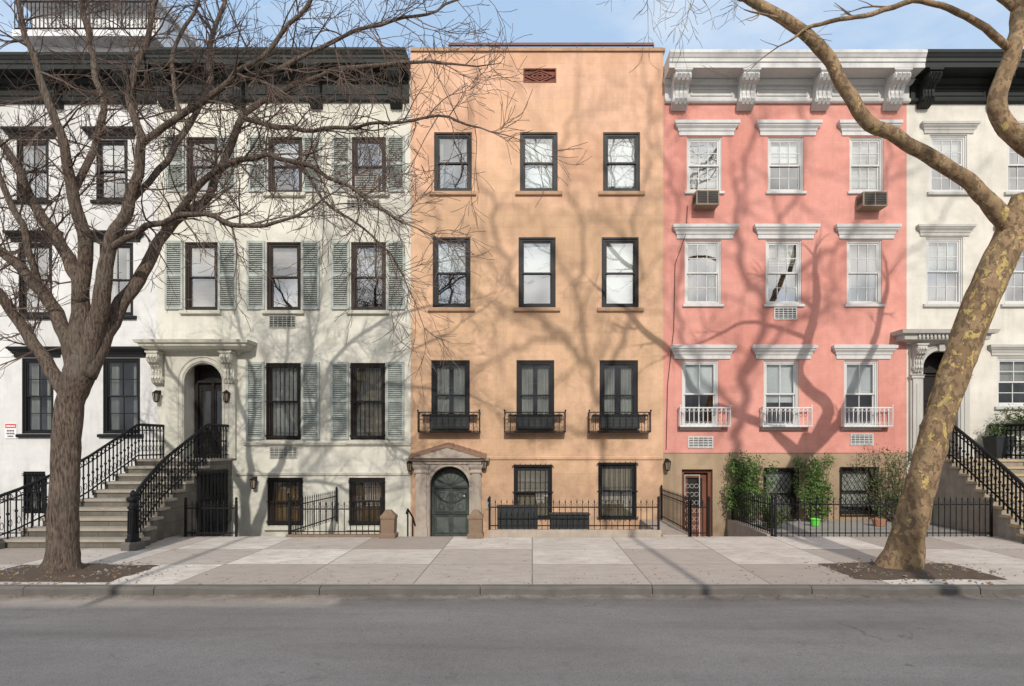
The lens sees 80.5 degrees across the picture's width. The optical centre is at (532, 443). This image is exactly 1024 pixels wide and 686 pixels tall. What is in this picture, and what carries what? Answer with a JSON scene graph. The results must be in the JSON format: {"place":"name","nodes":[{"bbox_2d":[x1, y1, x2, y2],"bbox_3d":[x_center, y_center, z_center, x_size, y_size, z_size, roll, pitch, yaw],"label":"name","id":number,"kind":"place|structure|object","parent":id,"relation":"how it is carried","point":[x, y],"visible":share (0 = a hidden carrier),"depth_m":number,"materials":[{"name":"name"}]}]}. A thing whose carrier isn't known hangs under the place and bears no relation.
{"place":"outdoors","nodes":[
{"label":"outdoors","id":0,"kind":"place"},
{"bbox_2d":[0,0,202,535],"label":"row house","id":1,"kind":"structure","parent":0,"point":[119,401],"depth_m":16.00,"materials":[{"name":"white paint"}]},
{"bbox_2d":[5,423,16,437],"bbox_3d":[-13.791,-0.345,15.986,0.309,0.400,0.022,0,0,0],"label":"wall sign","id":2,"kind":"object","parent":1,"relation":"attached to","point":[10,430],"visible":1,"depth_m":15.98,"materials":[{"name":"white metal"}]},
{"bbox_2d":[0,126,55,203],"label":"window","id":3,"kind":"structure","parent":1,"relation":"in","point":[15,129],"depth_m":16.02,"materials":[{"name":"black paint"}]},
{"bbox_2d":[2,230,63,318],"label":"window","id":4,"kind":"structure","parent":1,"relation":"in","point":[39,314],"depth_m":16.03,"materials":[{"name":"black paint"}]},
{"bbox_2d":[6,346,61,436],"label":"window","id":5,"kind":"structure","parent":1,"relation":"in","point":[36,413],"depth_m":16.05,"materials":[{"name":"black paint"}]},
{"bbox_2d":[22,471,45,513],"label":"window","id":6,"kind":"structure","parent":1,"relation":"in","point":[28,476],"depth_m":16.03,"materials":[{"name":"black paint"}]},
{"bbox_2d":[80,126,135,203],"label":"window","id":7,"kind":"structure","parent":1,"relation":"in","point":[119,144],"depth_m":16.03,"materials":[{"name":"black paint"}]},
{"bbox_2d":[90,230,143,318],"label":"window","id":8,"kind":"structure","parent":1,"relation":"in","point":[129,246],"depth_m":16.05,"materials":[{"name":"black paint"}]},
{"bbox_2d":[97,346,150,436],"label":"window","id":9,"kind":"structure","parent":1,"relation":"in","point":[111,413],"depth_m":16.05,"materials":[{"name":"black paint"}]},
{"bbox_2d":[1,560,207,583],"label":"fallen leaves","id":10,"kind":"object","parent":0,"point":[105,569],"depth_m":9.28,"materials":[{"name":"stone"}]},
{"bbox_2d":[0,47,410,550],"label":"row house","id":11,"kind":"structure","parent":0,"point":[293,393],"depth_m":16.00,"materials":[{"name":"beige paint"}]},
{"bbox_2d":[165,241,236,314],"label":"window","id":12,"kind":"structure","parent":11,"relation":"in","point":[208,301],"depth_m":15.99,"materials":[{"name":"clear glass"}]},
{"bbox_2d":[166,135,236,196],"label":"window","id":13,"kind":"structure","parent":11,"relation":"in","point":[211,142],"depth_m":15.98,"materials":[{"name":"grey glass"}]},
{"bbox_2d":[195,365,221,457],"bbox_3d":[-8.664,-0.858,16.435,1.020,2.556,0.110,0,0,0],"label":"door","id":14,"kind":"structure","parent":11,"relation":"in","point":[208,380],"depth_m":16.46,"materials":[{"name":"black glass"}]},
{"bbox_2d":[246,362,319,443],"bbox_3d":[-6.591,-1.077,16.065,1.937,2.176,0.310,0,0,0],"label":"window","id":15,"kind":"structure","parent":11,"relation":"in","point":[284,406],"depth_m":15.97,"materials":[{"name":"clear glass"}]},
{"bbox_2d":[247,241,319,314],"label":"window","id":16,"kind":"structure","parent":11,"relation":"in","point":[277,252],"depth_m":15.97,"materials":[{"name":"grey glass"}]},
{"bbox_2d":[248,135,320,196],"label":"window","id":17,"kind":"structure","parent":11,"relation":"in","point":[298,141],"depth_m":15.97,"materials":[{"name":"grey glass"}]},
{"bbox_2d":[264,478,304,530],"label":"window","id":18,"kind":"structure","parent":11,"relation":"in","point":[277,501],"depth_m":16.06,"materials":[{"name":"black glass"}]},
{"bbox_2d":[346,478,385,530],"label":"window","id":19,"kind":"structure","parent":11,"relation":"in","point":[358,487],"depth_m":16.06,"materials":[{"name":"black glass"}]},
{"bbox_2d":[355,174,378,191],"bbox_3d":[-4.382,-6.918,16.035,0.618,0.455,0.130,0,0,0],"label":"air conditioner","id":20,"kind":"object","parent":11,"relation":"attached to","point":[365,177],"visible":0.67,"depth_m":15.98,"materials":[{"name":"metal"}]},
{"bbox_2d":[331,362,403,443],"bbox_3d":[-4.355,-1.077,16.065,1.937,2.176,0.310,0,0,0],"label":"window","id":21,"kind":"structure","parent":11,"relation":"in","point":[367,406],"depth_m":15.97,"materials":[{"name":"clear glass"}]},
{"bbox_2d":[331,241,404,314],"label":"window","id":22,"kind":"structure","parent":11,"relation":"in","point":[356,310],"depth_m":15.97,"materials":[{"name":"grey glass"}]},
{"bbox_2d":[332,135,404,196],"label":"window","id":23,"kind":"structure","parent":11,"relation":"in","point":[397,137],"depth_m":15.96,"materials":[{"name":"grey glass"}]},
{"bbox_2d":[0,595,1023,685],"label":"road","id":24,"kind":"structure","parent":0,"point":[522,640],"depth_m":6.55,"materials":[{"name":"grey asphalt"}]},
{"bbox_2d":[0,584,1023,594],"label":"kerb","id":25,"kind":"structure","parent":24,"relation":"on","point":[567,589],"depth_m":8.55,"materials":[{"name":"concrete"}]},
{"bbox_2d":[0,536,1023,584],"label":"pavement","id":26,"kind":"structure","parent":0,"point":[377,561],"depth_m":10.57,"materials":[{"name":"concrete"}]},
{"bbox_2d":[0,492,47,536],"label":"iron fence","id":27,"kind":"object","parent":26,"relation":"on","point":[21,500],"visible":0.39,"depth_m":13.16,"materials":[{"name":"black metal"}]},
{"bbox_2d":[0,563,157,581],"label":"tree pit soil","id":28,"kind":"object","parent":26,"relation":"on","point":[32,573],"visible":0.77,"depth_m":9.16,"materials":[{"name":"brown soil"}]},
{"bbox_2d":[184,497,237,536],"bbox_3d":[-7.000,1.610,13.170,1.165,0.920,0.065,0,0,0],"label":"iron fence","id":29,"kind":"object","parent":26,"relation":"on","point":[211,508],"visible":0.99,"depth_m":13.16,"materials":[{"name":"black metal"}]},
{"bbox_2d":[0,0,591,573],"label":"tree","id":30,"kind":"object","parent":26,"relation":"on","point":[88,332],"visible":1,"depth_m":9.28,"materials":[{"name":"brown plant"}]},
{"bbox_2d":[289,487,337,533],"bbox_3d":[-5.220,1.580,14.560,0.066,0.920,2.750,0,0,3],"label":"iron fence","id":31,"kind":"object","parent":26,"relation":"on","point":[335,496],"visible":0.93,"depth_m":14.49,"materials":[{"name":"black metal"}]},
{"bbox_2d":[285,534,378,536],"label":"kerb wall","id":32,"kind":"structure","parent":26,"relation":"on","point":[332,535],"depth_m":13.10,"materials":[{"name":"stone"}]},
{"bbox_2d":[288,498,381,534],"bbox_3d":[-4.295,1.605,13.170,2.055,0.870,0.065,0,0,0],"label":"iron fence","id":33,"kind":"object","parent":32,"relation":"on","point":[313,509],"visible":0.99,"depth_m":13.16,"materials":[{"name":"black metal"}]},
{"bbox_2d":[379,509,398,538],"bbox_3d":[-3.095,1.730,13.050,0.343,0.620,0.339,0,0,0],"label":"gate post","id":34,"kind":"object","parent":26,"relation":"on","point":[388,518],"visible":0.98,"depth_m":12.91,"materials":[{"name":"stone"}]},
{"bbox_2d":[467,509,483,538],"bbox_3d":[-1.221,1.730,13.050,0.348,0.620,0.339,0,0,0],"label":"gate post","id":35,"kind":"object","parent":26,"relation":"on","point":[475,517],"visible":0.98,"depth_m":12.91,"materials":[{"name":"stone"}]},
{"bbox_2d":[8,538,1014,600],"bbox_3d":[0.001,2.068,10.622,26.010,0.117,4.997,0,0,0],"label":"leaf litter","id":36,"kind":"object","parent":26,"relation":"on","point":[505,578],"visible":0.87,"depth_m":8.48,"materials":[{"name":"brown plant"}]},
{"bbox_2d":[488,529,660,536],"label":"kerb wall","id":37,"kind":"structure","parent":26,"relation":"on","point":[574,533],"depth_m":13.10,"materials":[{"name":"concrete"}]},
{"bbox_2d":[488,496,659,529],"bbox_3d":[0.910,1.520,13.170,3.745,0.780,0.065,0,0,0],"label":"iron fence","id":38,"kind":"object","parent":37,"relation":"on","point":[582,507],"visible":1,"depth_m":13.16,"materials":[{"name":"black metal"}]},
{"bbox_2d":[690,496,710,536],"bbox_3d":[3.650,1.600,13.170,0.465,0.940,0.065,0,0,0],"label":"iron gate","id":39,"kind":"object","parent":26,"relation":"on","point":[702,507],"visible":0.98,"depth_m":13.15,"materials":[{"name":"black metal"}]},
{"bbox_2d":[596,0,1023,569],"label":"tree","id":40,"kind":"object","parent":26,"relation":"on","point":[904,547],"visible":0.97,"depth_m":9.42,"materials":[{"name":"brown plant"}]},
{"bbox_2d":[774,493,992,536],"bbox_3d":[7.650,1.570,13.170,4.765,1.000,0.065,0,0,0],"label":"iron fence","id":41,"kind":"object","parent":26,"relation":"on","point":[990,532],"visible":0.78,"depth_m":13.16,"materials":[{"name":"black metal"}]},
{"bbox_2d":[818,562,1004,579],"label":"tree pit soil","id":42,"kind":"object","parent":26,"relation":"on","point":[955,572],"visible":0.74,"depth_m":9.23,"materials":[{"name":"brown soil"}]},
{"bbox_2d":[0,0,1023,66],"label":"sky","id":43,"kind":"structure","parent":0,"point":[911,26],"materials":[{"name":"blue"}]},
{"bbox_2d":[405,42,664,535],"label":"row house","id":44,"kind":"structure","parent":0,"point":[556,307],"depth_m":16.00,"materials":[{"name":"orange paint"}]},
{"bbox_2d":[417,360,480,432],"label":"window","id":45,"kind":"structure","parent":44,"relation":"in","point":[440,395],"depth_m":16.06,"materials":[{"name":"black paint"}]},
{"bbox_2d":[421,414,477,428],"bbox_3d":[-2.164,-0.590,15.822,1.448,0.380,0.235,0,0,0],"label":"window box","id":46,"kind":"object","parent":44,"relation":"on","point":[461,421],"visible":0.98,"depth_m":15.72,"materials":[{"name":"metal"}]},
{"bbox_2d":[432,466,468,535],"bbox_3d":[-2.173,1.555,16.166,1.036,1.929,0.128,0,0,0],"label":"door","id":47,"kind":"structure","parent":44,"relation":"in","point":[450,486],"depth_m":16.20,"materials":[{"name":"wood"}]},
{"bbox_2d":[428,237,474,311],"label":"window","id":48,"kind":"structure","parent":44,"relation":"in","point":[444,266],"depth_m":16.06,"materials":[{"name":"black paint"}]},
{"bbox_2d":[429,132,475,195],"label":"window","id":49,"kind":"structure","parent":44,"relation":"in","point":[438,144],"depth_m":16.04,"materials":[{"name":"black paint"}]},
{"bbox_2d":[512,463,553,520],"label":"window","id":50,"kind":"structure","parent":44,"relation":"in","point":[538,490],"depth_m":16.17,"materials":[{"name":"black paint"}]},
{"bbox_2d":[504,360,565,432],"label":"window","id":51,"kind":"structure","parent":44,"relation":"in","point":[524,368],"depth_m":16.06,"materials":[{"name":"black paint"}]},
{"bbox_2d":[508,414,562,428],"bbox_3d":[0.082,-0.590,15.822,1.430,0.380,0.235,0,0,0],"label":"window box","id":52,"kind":"object","parent":44,"relation":"on","point":[534,421],"visible":0.91,"depth_m":15.72,"materials":[{"name":"metal"}]},
{"bbox_2d":[514,237,559,311],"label":"window","id":53,"kind":"structure","parent":44,"relation":"in","point":[537,255],"depth_m":16.06,"materials":[{"name":"black paint"}]},
{"bbox_2d":[515,132,561,195],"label":"window","id":54,"kind":"structure","parent":44,"relation":"in","point":[530,179],"depth_m":16.09,"materials":[{"name":"black paint"}]},
{"bbox_2d":[597,461,638,520],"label":"window","id":55,"kind":"structure","parent":44,"relation":"in","point":[608,491],"depth_m":16.17,"materials":[{"name":"black paint"}]},
{"bbox_2d":[592,414,647,428],"bbox_3d":[2.291,-0.590,15.822,1.448,0.380,0.235,0,0,0],"label":"window box","id":56,"kind":"object","parent":44,"relation":"on","point":[614,421],"visible":0.92,"depth_m":15.72,"materials":[{"name":"metal"}]},
{"bbox_2d":[588,360,651,432],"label":"window","id":57,"kind":"structure","parent":44,"relation":"in","point":[629,368],"depth_m":16.06,"materials":[{"name":"black paint"}]},
{"bbox_2d":[597,237,643,311],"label":"window","id":58,"kind":"structure","parent":44,"relation":"in","point":[620,255],"depth_m":16.17,"materials":[{"name":"black paint"}]},
{"bbox_2d":[598,132,644,195],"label":"window","id":59,"kind":"structure","parent":44,"relation":"in","point":[621,150],"depth_m":16.09,"materials":[{"name":"black paint"}]},
{"bbox_2d":[747,521,987,535],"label":"front yard paving","id":60,"kind":"structure","parent":0,"point":[794,526],"depth_m":14.51,"materials":[{"name":"grey concrete"}]},
{"bbox_2d":[721,450,778,522],"bbox_3d":[5.651,1.089,15.709,1.459,1.923,0.555,0,0,0],"label":"ivy shrub","id":61,"kind":"object","parent":60,"relation":"on","point":[740,469],"visible":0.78,"depth_m":15.65,"materials":[{"name":"green plant"}]},
{"bbox_2d":[727,519,773,535],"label":"kerb wall","id":62,"kind":"structure","parent":60,"relation":"on","point":[735,528],"depth_m":14.90,"materials":[{"name":"concrete"}]},
{"bbox_2d":[731,486,772,535],"bbox_3d":[5.250,1.570,14.535,0.065,0.960,2.595,0,0,0],"label":"iron fence","id":63,"kind":"object","parent":62,"relation":"on","point":[770,504],"visible":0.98,"depth_m":14.28,"materials":[{"name":"black metal"}]},
{"bbox_2d":[749,505,795,528],"bbox_3d":[5.826,1.730,14.504,0.950,0.638,0.949,0,0,44],"label":"shrub","id":64,"kind":"object","parent":60,"relation":"on","point":[778,517],"visible":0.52,"depth_m":14.44,"materials":[{"name":"green plant"}]},
{"bbox_2d":[791,452,837,521],"bbox_3d":[7.358,1.124,15.702,1.288,1.827,0.526,0,0,0],"label":"ivy shrub","id":65,"kind":"object","parent":60,"relation":"on","point":[815,489],"visible":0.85,"depth_m":15.65,"materials":[{"name":"green plant"}]},
{"bbox_2d":[809,518,820,526],"bbox_3d":[6.976,1.934,14.900,0.255,0.192,0.255,0,0,0],"label":"flower pot","id":66,"kind":"object","parent":60,"relation":"on","point":[813,522],"visible":0.88,"depth_m":14.82,"materials":[{"name":"green plastic"}]},
{"bbox_2d":[871,518,885,526],"bbox_3d":[8.551,1.940,14.900,0.334,0.180,0.333,0,0,0],"label":"flower pot","id":67,"kind":"object","parent":60,"relation":"on","point":[877,522],"visible":0.85,"depth_m":14.80,"materials":[{"name":"ceramic"}]},
{"bbox_2d":[852,442,914,521],"bbox_3d":[9.286,0.996,15.706,2.031,2.088,0.485,0,0,0],"label":"climbing shrub","id":68,"kind":"object","parent":60,"relation":"on","point":[895,492],"visible":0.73,"depth_m":15.68,"materials":[{"name":"green plant"}]},
{"bbox_2d":[804,558,1023,583],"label":"fallen leaves","id":69,"kind":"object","parent":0,"point":[906,579],"depth_m":9.49,"materials":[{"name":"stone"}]},
{"label":"ground","id":70,"kind":"structure","parent":0,"visible":0},
{"bbox_2d":[406,508,415,535],"bbox_3d":[-2.750,1.920,13.702,0.038,0.999,1.022,0,0,0],"label":"handrail","id":71,"kind":"object","parent":70,"relation":"on","point":[408,512],"visible":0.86,"depth_m":13.36,"materials":[{"name":"metal"}]},
{"bbox_2d":[496,505,538,528],"bbox_3d":[-0.336,1.871,13.920,0.962,0.898,0.400,0,0,0],"label":"planter box","id":72,"kind":"object","parent":70,"relation":"on","point":[509,516],"visible":0.62,"depth_m":13.74,"materials":[{"name":"black metal"}]},
{"bbox_2d":[549,512,589,528],"bbox_3d":[0.852,1.957,13.920,0.931,0.726,0.400,0,0,0],"label":"planter box","id":73,"kind":"object","parent":70,"relation":"on","point":[573,518],"visible":0.55,"depth_m":13.73,"materials":[{"name":"black metal"}]},
{"bbox_2d":[640,519,687,535],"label":"kerb wall","id":74,"kind":"structure","parent":70,"relation":"on","point":[667,528],"depth_m":14.40,"materials":[{"name":"stone"}]},
{"bbox_2d":[660,485,690,536],"bbox_3d":[3.415,1.545,14.535,0.065,0.950,2.795,0,0,-1],"label":"iron fence","id":75,"kind":"object","parent":74,"relation":"on","point":[662,497],"visible":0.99,"depth_m":14.59,"materials":[{"name":"black metal"}]},
{"bbox_2d":[663,49,927,535],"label":"row house","id":76,"kind":"structure","parent":70,"relation":"on","point":[784,289],"depth_m":16.00,"materials":[{"name":"pink paint"}]},
{"bbox_2d":[682,469,710,535],"bbox_3d":[4.373,1.616,16.210,0.818,1.887,0.240,0,0,0],"label":"door","id":77,"kind":"structure","parent":76,"relation":"in","point":[696,482],"depth_m":16.27,"materials":[{"name":"red wood"}]},
{"bbox_2d":[669,345,736,429],"bbox_3d":[4.495,-1.491,15.975,1.744,2.254,0.434,0,0,0],"label":"window","id":78,"kind":"structure","parent":76,"relation":"in","point":[699,377],"depth_m":16.02,"materials":[{"name":"white paint"}]},
{"bbox_2d":[693,190,718,209],"bbox_3d":[4.540,-6.381,15.832,0.598,0.378,0.415,0,0,0],"label":"air conditioner","id":79,"kind":"object","parent":76,"relation":"attached to","point":[705,199],"visible":1,"depth_m":15.64,"materials":[{"name":"beige metal"}]},
{"bbox_2d":[672,224,739,306],"bbox_3d":[4.568,-4.710,16.037,1.744,2.181,0.395,0,0,0],"label":"window","id":80,"kind":"structure","parent":76,"relation":"in","point":[692,231],"depth_m":16.05,"materials":[{"name":"white paint"}]},
{"bbox_2d":[674,120,739,194],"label":"window","id":81,"kind":"structure","parent":76,"relation":"in","point":[684,127],"depth_m":16.05,"materials":[{"name":"white paint"}]},
{"bbox_2d":[763,468,798,520],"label":"window","id":82,"kind":"structure","parent":76,"relation":"in","point":[784,487],"depth_m":16.12,"materials":[{"name":"black glass"}]},
{"bbox_2d":[751,345,817,429],"bbox_3d":[6.641,-1.491,15.975,1.707,2.254,0.434,0,0,0],"label":"window","id":83,"kind":"structure","parent":76,"relation":"in","point":[780,376],"depth_m":16.05,"materials":[{"name":"white paint"}]},
{"bbox_2d":[753,224,820,306],"bbox_3d":[6.705,-4.710,16.025,1.725,2.181,0.370,0,0,0],"label":"window","id":84,"kind":"structure","parent":76,"relation":"in","point":[764,231],"depth_m":16.04,"materials":[{"name":"white paint"}]},
{"bbox_2d":[755,120,822,194],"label":"window","id":85,"kind":"structure","parent":76,"relation":"in","point":[781,150],"depth_m":16.03,"materials":[{"name":"white paint"}]},
{"bbox_2d":[840,467,878,515],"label":"window","id":86,"kind":"structure","parent":76,"relation":"in","point":[850,486],"depth_m":16.12,"materials":[{"name":"black glass"}]},
{"bbox_2d":[831,345,898,429],"bbox_3d":[8.759,-1.491,15.975,1.689,2.254,0.434,0,0,0],"label":"window","id":87,"kind":"structure","parent":76,"relation":"in","point":[860,376],"depth_m":16.02,"materials":[{"name":"white paint"}]},
{"bbox_2d":[834,224,901,306],"bbox_3d":[8.841,-4.710,16.037,1.707,2.181,0.395,0,0,0],"label":"window","id":88,"kind":"structure","parent":76,"relation":"in","point":[845,231],"depth_m":16.04,"materials":[{"name":"white paint"}]},
{"bbox_2d":[837,120,902,194],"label":"window","id":89,"kind":"structure","parent":76,"relation":"in","point":[847,127],"depth_m":16.07,"materials":[{"name":"white paint"}]},
{"bbox_2d":[856,191,887,210],"bbox_3d":[8.873,-6.345,15.832,0.634,0.378,0.415,0,0,0],"label":"air conditioner","id":90,"kind":"object","parent":76,"relation":"attached to","point":[871,200],"visible":1,"depth_m":15.64,"materials":[{"name":"beige metal"}]},
{"bbox_2d":[891,49,1023,543],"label":"row house","id":91,"kind":"structure","parent":70,"relation":"on","point":[950,228],"depth_m":16.00,"materials":[{"name":"paint"}]},
{"bbox_2d":[923,353,943,416],"bbox_3d":[10.745,-1.017,16.440,0.929,2.875,0.100,0,0,0],"label":"door","id":92,"kind":"structure","parent":91,"relation":"in","point":[931,364],"depth_m":16.46,"materials":[{"name":"black wood"}]},
{"bbox_2d":[916,224,976,307],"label":"window","id":93,"kind":"structure","parent":91,"relation":"in","point":[937,260],"depth_m":16.05,"materials":[{"name":"white paint"}]},
{"bbox_2d":[920,121,980,195],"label":"window","id":94,"kind":"structure","parent":91,"relation":"in","point":[929,127],"depth_m":16.02,"materials":[{"name":"white paint"}]},
{"bbox_2d":[981,436,1013,457],"bbox_3d":[12.000,0.080,15.550,0.509,0.561,0.509,0,0,0],"label":"stone planter","id":95,"kind":"object","parent":91,"relation":"on","point":[996,446],"visible":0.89,"depth_m":15.35,"materials":[{"name":"grey stone"}]},
{"bbox_2d":[983,419,1013,436],"bbox_3d":[12.071,-0.394,15.561,0.986,0.514,0.528,0,0,-17],"label":"potted shrub","id":96,"kind":"object","parent":95,"relation":"in","point":[990,431],"visible":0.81,"depth_m":15.47,"materials":[{"name":"green plant"}]},
{"bbox_2d":[987,344,1023,409],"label":"window","id":97,"kind":"structure","parent":91,"relation":"in","point":[1012,367],"depth_m":16.05,"materials":[{"name":"white paint"}]},
{"bbox_2d":[993,226,1023,307],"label":"window","id":98,"kind":"structure","parent":91,"relation":"in","point":[1006,304],"depth_m":16.07,"materials":[{"name":"white paint"}]},
{"bbox_2d":[994,403,1023,428],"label":"balcony shrub","id":99,"kind":"object","parent":91,"relation":"on","point":[1011,418],"visible":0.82,"depth_m":15.68,"materials":[{"name":"green plant"}]},
{"bbox_2d":[1004,121,1023,195],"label":"window","id":100,"kind":"structure","parent":91,"relation":"in","point":[1009,192],"depth_m":16.07,"materials":[{"name":"white paint"}]},
{"bbox_2d":[1009,432,1023,453],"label":"balcony shrub","id":101,"kind":"object","parent":91,"relation":"on","point":[1022,443],"visible":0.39,"depth_m":15.58,"materials":[{"name":"green plant"}]}
]}

